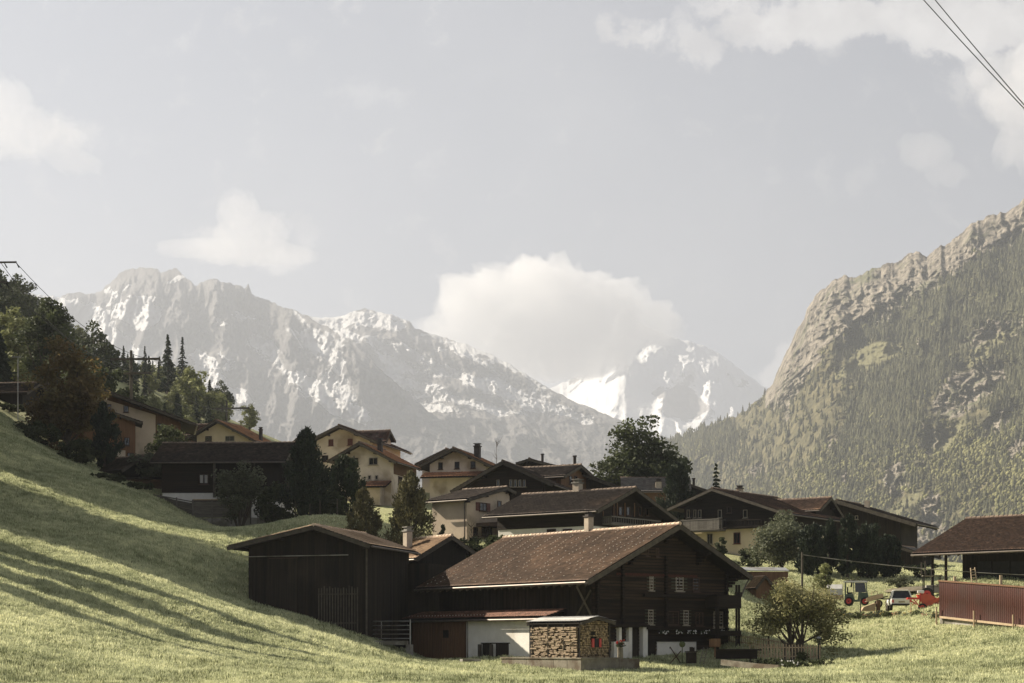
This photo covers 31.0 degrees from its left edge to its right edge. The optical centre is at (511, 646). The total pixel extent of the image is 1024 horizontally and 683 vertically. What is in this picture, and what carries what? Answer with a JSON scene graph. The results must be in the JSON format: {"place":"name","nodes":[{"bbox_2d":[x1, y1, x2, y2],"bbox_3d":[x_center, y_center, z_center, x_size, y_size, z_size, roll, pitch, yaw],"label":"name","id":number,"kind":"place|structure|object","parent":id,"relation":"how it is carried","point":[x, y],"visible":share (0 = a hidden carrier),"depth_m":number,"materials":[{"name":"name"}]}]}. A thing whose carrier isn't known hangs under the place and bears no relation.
{"place":"outdoors","nodes":[
{"label":"outdoors","id":0,"kind":"place"},
{"bbox_2d":[31,267,511,489],"bbox_3d":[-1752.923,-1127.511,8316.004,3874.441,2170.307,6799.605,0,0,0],"label":"snowy mountain","id":1,"kind":"structure","parent":0,"point":[289,374],"depth_m":8609.15,"materials":[{"name":"stone"}]},
{"bbox_2d":[309,308,669,476],"bbox_3d":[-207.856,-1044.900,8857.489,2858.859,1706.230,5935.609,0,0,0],"label":"snowy mountain","id":2,"kind":"structure","parent":0,"point":[486,400],"depth_m":9394.23,"materials":[{"name":"stone"}]},
{"bbox_2d":[0,354,1023,682],"bbox_3d":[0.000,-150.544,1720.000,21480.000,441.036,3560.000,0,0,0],"label":"ground","id":3,"kind":"structure","parent":0,"point":[22,416],"depth_m":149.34,"materials":[{"name":"green plant"}]},
{"bbox_2d":[0,327,16,381],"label":"dark spruce","id":4,"kind":"object","parent":3,"relation":"on","point":[6,373],"visible":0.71,"depth_m":254.75,"materials":[{"name":"green plant"}]},
{"bbox_2d":[0,269,23,311],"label":"hillside tree","id":5,"kind":"object","parent":3,"relation":"on","point":[13,296],"visible":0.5,"depth_m":400.56,"materials":[{"name":"green plant"}]},
{"bbox_2d":[0,402,26,412],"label":"dark shrub","id":6,"kind":"object","parent":3,"relation":"on","point":[9,407],"visible":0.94,"depth_m":205.34,"materials":[{"name":"green plant"}]},
{"bbox_2d":[4,282,31,317],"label":"hillside tree","id":7,"kind":"object","parent":3,"relation":"on","point":[24,309],"visible":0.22,"depth_m":427.04,"materials":[{"name":"green plant"}]},
{"bbox_2d":[0,306,39,381],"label":"pale tree","id":8,"kind":"object","parent":3,"relation":"on","point":[14,323],"visible":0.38,"depth_m":272.81,"materials":[{"name":"green plant"}]},
{"bbox_2d":[0,382,44,405],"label":"barn","id":9,"kind":"structure","parent":3,"relation":"on","point":[8,392],"depth_m":215.65,"materials":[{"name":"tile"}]},
{"bbox_2d":[9,273,38,327],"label":"hillside tree","id":10,"kind":"object","parent":3,"relation":"on","point":[31,286],"visible":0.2,"depth_m":440.55,"materials":[{"name":"green plant"}]},
{"bbox_2d":[13,420,62,444],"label":"dark shrub","id":11,"kind":"object","parent":3,"relation":"on","point":[37,430],"visible":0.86,"depth_m":182.96,"materials":[{"name":"green plant"}]},
{"bbox_2d":[9,296,82,390],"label":"tall ash","id":12,"kind":"object","parent":3,"relation":"on","point":[52,315],"visible":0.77,"depth_m":261.18,"materials":[{"name":"green plant"}]},
{"bbox_2d":[21,335,119,451],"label":"russet maple","id":13,"kind":"object","parent":3,"relation":"on","point":[69,406],"visible":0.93,"depth_m":186.80,"materials":[{"name":"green plant"}]},
{"bbox_2d":[57,438,106,464],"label":"dark shrub","id":14,"kind":"object","parent":3,"relation":"on","point":[83,452],"visible":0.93,"depth_m":180.77,"materials":[{"name":"green plant"}]},
{"bbox_2d":[60,359,127,396],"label":"dark tree","id":15,"kind":"object","parent":3,"relation":"on","point":[109,384],"visible":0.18,"depth_m":249.44,"materials":[{"name":"green plant"}]},
{"bbox_2d":[74,319,122,379],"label":"hillside tree","id":16,"kind":"object","parent":3,"relation":"on","point":[105,349],"visible":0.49,"depth_m":379.06,"materials":[{"name":"green plant"}]},
{"bbox_2d":[89,472,126,482],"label":"dark shrub","id":17,"kind":"object","parent":3,"relation":"on","point":[118,477],"visible":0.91,"depth_m":169.46,"materials":[{"name":"green plant"}]},
{"bbox_2d":[89,400,127,468],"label":"dark conifer","id":18,"kind":"object","parent":3,"relation":"on","point":[104,428],"visible":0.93,"depth_m":183.30,"materials":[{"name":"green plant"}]},
{"bbox_2d":[98,454,152,476],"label":"hut","id":19,"kind":"object","parent":3,"relation":"on","point":[123,466],"visible":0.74,"depth_m":177.87,"materials":[{"name":"wood"}]},
{"bbox_2d":[63,388,197,458],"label":"house","id":20,"kind":"structure","parent":3,"relation":"on","point":[138,422],"depth_m":203.01,"materials":[{"name":"beige tile"}]},
{"bbox_2d":[116,384,147,402],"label":"dark tree","id":21,"kind":"object","parent":3,"relation":"on","point":[126,393],"visible":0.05,"depth_m":261.18,"materials":[{"name":"green plant"}]},
{"bbox_2d":[121,357,143,386],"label":"hillside tree","id":22,"kind":"object","parent":3,"relation":"on","point":[136,376],"visible":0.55,"depth_m":434.64,"materials":[{"name":"green plant"}]},
{"bbox_2d":[110,350,161,398],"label":"power mast","id":23,"kind":"object","parent":3,"relation":"on","point":[131,372],"visible":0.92,"depth_m":245.84,"materials":[{"name":"wood"}]},
{"bbox_2d":[122,481,154,489],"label":"dark shrub","id":24,"kind":"object","parent":3,"relation":"on","point":[142,485],"visible":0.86,"depth_m":170.18,"materials":[{"name":"green plant"}]},
{"bbox_2d":[127,452,161,476],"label":"hazel shrub","id":25,"kind":"object","parent":3,"relation":"on","point":[147,470],"visible":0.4,"depth_m":177.52,"materials":[{"name":"plant"}]},
{"bbox_2d":[140,373,160,393],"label":"hillside tree","id":26,"kind":"object","parent":3,"relation":"on","point":[152,386],"visible":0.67,"depth_m":437.85,"materials":[{"name":"green plant"}]},
{"bbox_2d":[142,392,162,409],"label":"hillside tree","id":27,"kind":"object","parent":3,"relation":"on","point":[152,401],"visible":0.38,"depth_m":373.17,"materials":[{"name":"green plant"}]},
{"bbox_2d":[0,411,309,669],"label":"slope blades","id":28,"kind":"object","parent":3,"relation":"on","point":[152,501],"visible":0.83,"depth_m":123.38,"materials":[{"name":"green plant"}]},
{"bbox_2d":[144,424,190,454],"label":"hazel shrub","id":29,"kind":"object","parent":3,"relation":"on","point":[166,433],"visible":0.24,"depth_m":188.87,"materials":[{"name":"green plant"}]},
{"bbox_2d":[159,334,177,393],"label":"hillside spruce","id":30,"kind":"object","parent":3,"relation":"on","point":[167,365],"visible":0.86,"depth_m":469.57,"materials":[{"name":"green plant"}]},
{"bbox_2d":[153,494,191,514],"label":"board fence","id":31,"kind":"object","parent":3,"relation":"on","point":[184,506],"visible":0.47,"depth_m":168.01,"materials":[{"name":"wood"}]},
{"bbox_2d":[161,386,185,411],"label":"hillside tree","id":32,"kind":"object","parent":3,"relation":"on","point":[171,397],"visible":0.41,"depth_m":412.07,"materials":[{"name":"green plant"}]},
{"bbox_2d":[173,365,214,414],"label":"hillside tree","id":33,"kind":"object","parent":3,"relation":"on","point":[189,377],"visible":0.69,"depth_m":418.10,"materials":[{"name":"green plant"}]},
{"bbox_2d":[199,390,231,422],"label":"hillside tree","id":34,"kind":"object","parent":3,"relation":"on","point":[218,414],"visible":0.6,"depth_m":420.60,"materials":[{"name":"green plant"}]},
{"bbox_2d":[150,441,295,517],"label":"long barn","id":35,"kind":"structure","parent":3,"relation":"on","point":[189,469],"depth_m":171.39,"materials":[{"name":"wood"}]},
{"bbox_2d":[210,379,235,412],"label":"hillside tree","id":36,"kind":"object","parent":3,"relation":"on","point":[227,393],"visible":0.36,"depth_m":478.41,"materials":[{"name":"green plant"}]},
{"bbox_2d":[185,418,269,441],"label":"house","id":37,"kind":"structure","parent":3,"relation":"on","point":[216,430],"depth_m":252.88,"materials":[{"name":"paint"}]},
{"bbox_2d":[200,517,263,526],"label":"retaining wall","id":38,"kind":"structure","parent":3,"relation":"on","point":[221,522],"depth_m":166.45,"materials":[{"name":"concrete"}]},
{"bbox_2d":[192,499,250,523],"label":"board fence","id":39,"kind":"object","parent":38,"relation":"on","point":[207,508],"visible":0.65,"depth_m":166.66,"materials":[{"name":"brown wood"}]},
{"bbox_2d":[211,460,266,526],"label":"willow shrub","id":40,"kind":"object","parent":3,"relation":"on","point":[246,488],"visible":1,"depth_m":162.60,"materials":[{"name":"green plant"}]},
{"bbox_2d":[238,403,260,429],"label":"hillside tree","id":41,"kind":"object","parent":3,"relation":"on","point":[250,419],"visible":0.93,"depth_m":469.59,"materials":[{"name":"green plant"}]},
{"bbox_2d":[253,481,298,522],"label":"dark shrub","id":42,"kind":"object","parent":3,"relation":"on","point":[267,510],"visible":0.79,"depth_m":159.34,"materials":[{"name":"green plant"}]},
{"bbox_2d":[274,426,336,515],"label":"dark pine","id":43,"kind":"object","parent":3,"relation":"on","point":[307,477],"visible":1,"depth_m":157.23,"materials":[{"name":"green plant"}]},
{"bbox_2d":[226,523,420,647],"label":"barn","id":44,"kind":"structure","parent":3,"relation":"on","point":[352,580],"depth_m":127.39,"materials":[{"name":"brown wood"}]},
{"bbox_2d":[269,557,297,612],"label":"barn door","id":45,"kind":"structure","parent":44,"relation":"in","point":[282,571],"depth_m":127.69,"materials":[{"name":"brown wood"}]},
{"bbox_2d":[318,490,349,515],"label":"dark shrub","id":46,"kind":"object","parent":3,"relation":"on","point":[331,507],"visible":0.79,"depth_m":159.35,"materials":[{"name":"green plant"}]},
{"bbox_2d":[329,454,368,518],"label":"green pine","id":47,"kind":"object","parent":3,"relation":"on","point":[345,474],"visible":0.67,"depth_m":165.30,"materials":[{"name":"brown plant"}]},
{"bbox_2d":[343,487,383,537],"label":"olive pine","id":48,"kind":"object","parent":3,"relation":"on","point":[365,514],"visible":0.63,"depth_m":146.58,"materials":[{"name":"green plant"}]},
{"bbox_2d":[315,424,412,475],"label":"house","id":49,"kind":"structure","parent":3,"relation":"on","point":[335,440],"depth_m":218.88,"materials":[{"name":"paint"}]},
{"bbox_2d":[326,438,421,505],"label":"house","id":50,"kind":"structure","parent":3,"relation":"on","point":[383,470],"depth_m":201.69,"materials":[{"name":"paint"}]},
{"bbox_2d":[373,619,410,649],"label":"rail fence","id":51,"kind":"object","parent":3,"relation":"on","point":[381,629],"depth_m":126.38,"materials":[{"name":"wood"}]},
{"bbox_2d":[378,469,436,544],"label":"olive pine","id":52,"kind":"object","parent":3,"relation":"on","point":[413,502],"visible":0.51,"depth_m":145.56,"materials":[{"name":"green plant"}]},
{"bbox_2d":[414,447,448,492],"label":"house","id":53,"kind":"structure","parent":3,"relation":"on","point":[426,484],"depth_m":226.72,"materials":[{"name":"paint"}]},
{"bbox_2d":[391,526,475,643],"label":"cottage","id":54,"kind":"structure","parent":3,"relation":"on","point":[440,554],"depth_m":139.91,"materials":[{"name":"brown wood"}]},
{"bbox_2d":[418,443,494,498],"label":"house","id":55,"kind":"structure","parent":3,"relation":"on","point":[449,469],"depth_m":212.33,"materials":[{"name":"paint"}]},
{"bbox_2d":[426,485,516,540],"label":"house","id":56,"kind":"structure","parent":3,"relation":"on","point":[456,511],"depth_m":165.16,"materials":[{"name":"paint"}]},
{"bbox_2d":[466,535,487,557],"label":"hedge bush","id":57,"kind":"object","parent":3,"relation":"on","point":[475,540],"visible":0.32,"depth_m":153.46,"materials":[{"name":"green plant"}]},
{"bbox_2d":[450,459,571,500],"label":"chalet","id":58,"kind":"object","parent":3,"relation":"on","point":[519,480],"visible":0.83,"depth_m":174.35,"materials":[{"name":"wood"}]},
{"bbox_2d":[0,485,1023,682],"bbox_3d":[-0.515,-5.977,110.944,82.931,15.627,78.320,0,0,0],"label":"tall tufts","id":59,"kind":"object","parent":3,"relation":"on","point":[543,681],"visible":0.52,"depth_m":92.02,"materials":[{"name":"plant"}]},
{"bbox_2d":[516,454,554,466],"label":"house","id":60,"kind":"structure","parent":3,"relation":"on","point":[529,461],"depth_m":217.28,"materials":[{"name":"red tile"}]},
{"bbox_2d":[500,657,639,670],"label":"stone plinth","id":61,"kind":"structure","parent":3,"relation":"on","point":[588,664],"depth_m":111.09,"materials":[{"name":"concrete"}]},
{"bbox_2d":[530,627,577,657],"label":"firewood","id":62,"kind":"object","parent":61,"relation":"on","point":[538,640],"visible":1,"depth_m":111.92,"materials":[{"name":"wood"}]},
{"bbox_2d":[526,615,615,657],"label":"firewood shed","id":63,"kind":"structure","parent":61,"relation":"on","point":[547,622],"depth_m":111.47,"materials":[{"name":"brown wood"}]},
{"bbox_2d":[580,621,608,656],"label":"firewood","id":64,"kind":"object","parent":61,"relation":"on","point":[601,628],"visible":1,"depth_m":110.86,"materials":[{"name":"wood"}]},
{"bbox_2d":[523,455,620,489],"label":"house","id":65,"kind":"structure","parent":3,"relation":"on","point":[564,474],"depth_m":183.80,"materials":[{"name":"tile"}]},
{"bbox_2d":[401,511,752,658],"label":"farmhouse","id":66,"kind":"object","parent":3,"relation":"on","point":[658,588],"visible":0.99,"depth_m":124.23,"materials":[{"name":"wood"}]},
{"bbox_2d":[632,630,638,656],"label":"cellar door","id":67,"kind":"structure","parent":66,"relation":"in","point":[635,633],"depth_m":121.33,"materials":[{"name":"brown wood"}]},
{"bbox_2d":[482,479,682,536],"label":"chalet","id":68,"kind":"object","parent":3,"relation":"on","point":[542,512],"visible":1,"depth_m":157.58,"materials":[{"name":"tile"}]},
{"bbox_2d":[589,414,692,485],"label":"linden tree","id":69,"kind":"object","parent":3,"relation":"on","point":[631,461],"visible":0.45,"depth_m":233.17,"materials":[{"name":"green plant"}]},
{"bbox_2d":[620,476,691,519],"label":"house","id":70,"kind":"structure","parent":3,"relation":"on","point":[651,487],"depth_m":228.07,"materials":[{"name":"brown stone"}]},
{"bbox_2d":[655,460,695,519],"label":"dark conifer","id":71,"kind":"object","parent":3,"relation":"on","point":[677,481],"visible":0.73,"depth_m":204.34,"materials":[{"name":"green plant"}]},
{"bbox_2d":[716,649,761,658],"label":"wooden trough","id":72,"kind":"object","parent":3,"relation":"on","point":[736,653],"visible":0.86,"depth_m":117.35,"materials":[{"name":"wood"}]},
{"bbox_2d":[721,660,780,668],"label":"bed edging","id":73,"kind":"object","parent":3,"relation":"on","point":[740,664],"visible":0.71,"depth_m":111.43,"materials":[{"name":"stone"}]},
{"bbox_2d":[737,546,766,566],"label":"round bush","id":74,"kind":"object","parent":3,"relation":"on","point":[744,556],"visible":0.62,"depth_m":180.57,"materials":[{"name":"green plant"}]},
{"bbox_2d":[667,485,843,558],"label":"chalet","id":75,"kind":"object","parent":3,"relation":"on","point":[734,518],"visible":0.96,"depth_m":193.84,"materials":[{"name":"wood"}]},
{"bbox_2d":[745,575,774,599],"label":"store","id":76,"kind":"structure","parent":3,"relation":"on","point":[756,586],"depth_m":152.45,"materials":[{"name":"brown wood"}]},
{"bbox_2d":[728,635,797,654],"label":"picket fence","id":77,"kind":"object","parent":3,"relation":"on","point":[765,639],"visible":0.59,"depth_m":124.27,"materials":[{"name":"brown wood"}]},
{"bbox_2d":[742,567,788,586],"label":"wood shed","id":78,"kind":"structure","parent":3,"relation":"on","point":[773,576],"depth_m":160.50,"materials":[{"name":"metal"}]},
{"bbox_2d":[744,509,822,566],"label":"elder shrub","id":79,"kind":"object","parent":3,"relation":"on","point":[778,541],"visible":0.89,"depth_m":177.19,"materials":[{"name":"green plant"}]},
{"bbox_2d":[749,642,820,661],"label":"picket fence","id":80,"kind":"object","parent":3,"relation":"on","point":[784,647],"visible":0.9,"depth_m":118.01,"materials":[{"name":"brown wood"}]},
{"bbox_2d":[741,577,852,660],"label":"apple tree","id":81,"kind":"object","parent":3,"relation":"on","point":[790,608],"visible":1,"depth_m":118.37,"materials":[{"name":"green plant"}]},
{"bbox_2d":[801,552,802,594],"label":"wooden pole","id":82,"kind":"object","parent":3,"relation":"on","point":[802,570],"visible":0.34,"depth_m":133.93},
{"bbox_2d":[803,554,1023,574],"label":"cable","id":83,"kind":"object","parent":82,"relation":"attached to","point":[915,567],"visible":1,"depth_m":132.60,"materials":[{"name":"black iron"}]},
{"bbox_2d":[794,522,826,575],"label":"black evergreen","id":84,"kind":"object","parent":3,"relation":"on","point":[810,540],"visible":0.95,"depth_m":172.40,"materials":[{"name":"brown plant"}]},
{"bbox_2d":[813,563,834,590],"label":"pear tree","id":85,"kind":"object","parent":3,"relation":"on","point":[824,568],"visible":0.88,"depth_m":149.77,"materials":[{"name":"green plant"}]},
{"bbox_2d":[817,518,840,575],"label":"black evergreen","id":86,"kind":"object","parent":3,"relation":"on","point":[830,536],"visible":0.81,"depth_m":173.48,"materials":[{"name":"plant"}]},
{"bbox_2d":[834,513,859,577],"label":"black evergreen","id":87,"kind":"object","parent":3,"relation":"on","point":[849,534],"visible":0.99,"depth_m":171.57,"materials":[{"name":"plant"}]},
{"bbox_2d":[843,581,868,605],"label":"tractor","id":88,"kind":"object","parent":3,"relation":"on","point":[860,589],"visible":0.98,"depth_m":151.77,"materials":[{"name":"green paint"}]},
{"bbox_2d":[844,521,888,578],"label":"black evergreen","id":89,"kind":"object","parent":3,"relation":"on","point":[872,548],"visible":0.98,"depth_m":172.09,"materials":[{"name":"plant"}]},
{"bbox_2d":[834,498,938,547],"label":"farmhouse","id":90,"kind":"object","parent":3,"relation":"on","point":[903,529],"visible":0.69,"depth_m":210.00,"materials":[{"name":"wood"}]},
{"bbox_2d":[880,534,904,577],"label":"black evergreen","id":91,"kind":"object","parent":3,"relation":"on","point":[893,554],"visible":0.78,"depth_m":173.41,"materials":[{"name":"brown plant"}]},
{"bbox_2d":[887,590,911,610],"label":"parked car","id":92,"kind":"object","parent":3,"relation":"on","point":[897,597],"visible":0.65,"depth_m":150.04,"materials":[{"name":"white paint"}]},
{"bbox_2d":[884,586,923,591],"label":"earth bank","id":93,"kind":"structure","parent":3,"relation":"on","point":[915,588],"depth_m":161.03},
{"bbox_2d":[882,572,914,587],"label":"bank bush","id":94,"kind":"object","parent":93,"relation":"on","point":[899,580],"visible":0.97,"depth_m":164.56,"materials":[{"name":"green plant"}]},
{"bbox_2d":[900,545,941,565],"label":"shed","id":95,"kind":"structure","parent":3,"relation":"on","point":[906,553],"depth_m":185.77,"materials":[{"name":"brown wood"}]},
{"bbox_2d":[903,562,938,577],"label":"bank bush","id":96,"kind":"object","parent":3,"relation":"on","point":[917,570],"visible":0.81,"depth_m":171.41,"materials":[{"name":"green plant"}]},
{"bbox_2d":[906,590,938,608],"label":"hay machine","id":97,"kind":"object","parent":3,"relation":"on","point":[926,600],"visible":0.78,"depth_m":140.78,"materials":[{"name":"orange paint"}]},
{"bbox_2d":[921,575,942,595],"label":"tractor","id":98,"kind":"object","parent":3,"relation":"on","point":[931,589],"visible":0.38,"depth_m":144.89,"materials":[{"name":"black metal"}]},
{"bbox_2d":[910,514,1023,584],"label":"barn","id":99,"kind":"structure","parent":3,"relation":"on","point":[986,545],"depth_m":148.72,"materials":[{"name":"red tile"}]},
{"bbox_2d":[977,561,991,576],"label":"sliding door","id":100,"kind":"structure","parent":99,"relation":"in","point":[983,566],"depth_m":147.97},
{"bbox_2d":[993,561,1009,577],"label":"sliding door","id":101,"kind":"structure","parent":99,"relation":"in","point":[1003,567],"depth_m":146.89,"materials":[{"name":"wood"}]},
{"bbox_2d":[1011,561,1023,578],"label":"sliding door","id":102,"kind":"structure","parent":99,"relation":"in","point":[1017,567],"depth_m":145.96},
{"bbox_2d":[938,580,1023,627],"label":"metal wall","id":103,"kind":"structure","parent":3,"relation":"on","point":[988,604],"depth_m":123.87,"materials":[{"name":"red corrugated metal"},{"name":"pale wood"}]},
{"bbox_2d":[0,0,1023,388],"label":"sky","id":104,"kind":"structure","parent":0,"point":[507,180],"materials":[{"name":"grey"}]},
{"bbox_2d":[550,310,766,438],"bbox_3d":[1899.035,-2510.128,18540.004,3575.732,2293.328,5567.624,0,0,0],"label":"snowy mountain","id":105,"kind":"structure","parent":0,"point":[633,368],"depth_m":19212.79,"materials":[{"name":"snow"}]},
{"bbox_2d":[646,199,1023,561],"bbox_3d":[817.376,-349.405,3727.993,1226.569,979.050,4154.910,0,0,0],"label":"wooded mountain","id":106,"kind":"structure","parent":0,"point":[845,302],"depth_m":3272.97,"materials":[{"name":"stone"}]},
{"bbox_2d":[660,241,1023,562],"bbox_3d":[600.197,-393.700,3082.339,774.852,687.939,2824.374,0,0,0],"label":"broadleaf forest","id":107,"kind":"object","parent":106,"relation":"on","point":[953,450],"visible":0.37,"depth_m":2484.91,"materials":[{"name":"plant"}]},
{"bbox_2d":[661,230,1023,560],"bbox_3d":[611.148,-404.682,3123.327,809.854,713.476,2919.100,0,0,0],"label":"spruce forest","id":108,"kind":"object","parent":106,"relation":"on","point":[894,376],"visible":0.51,"depth_m":2971.41,"materials":[{"name":"plant"}]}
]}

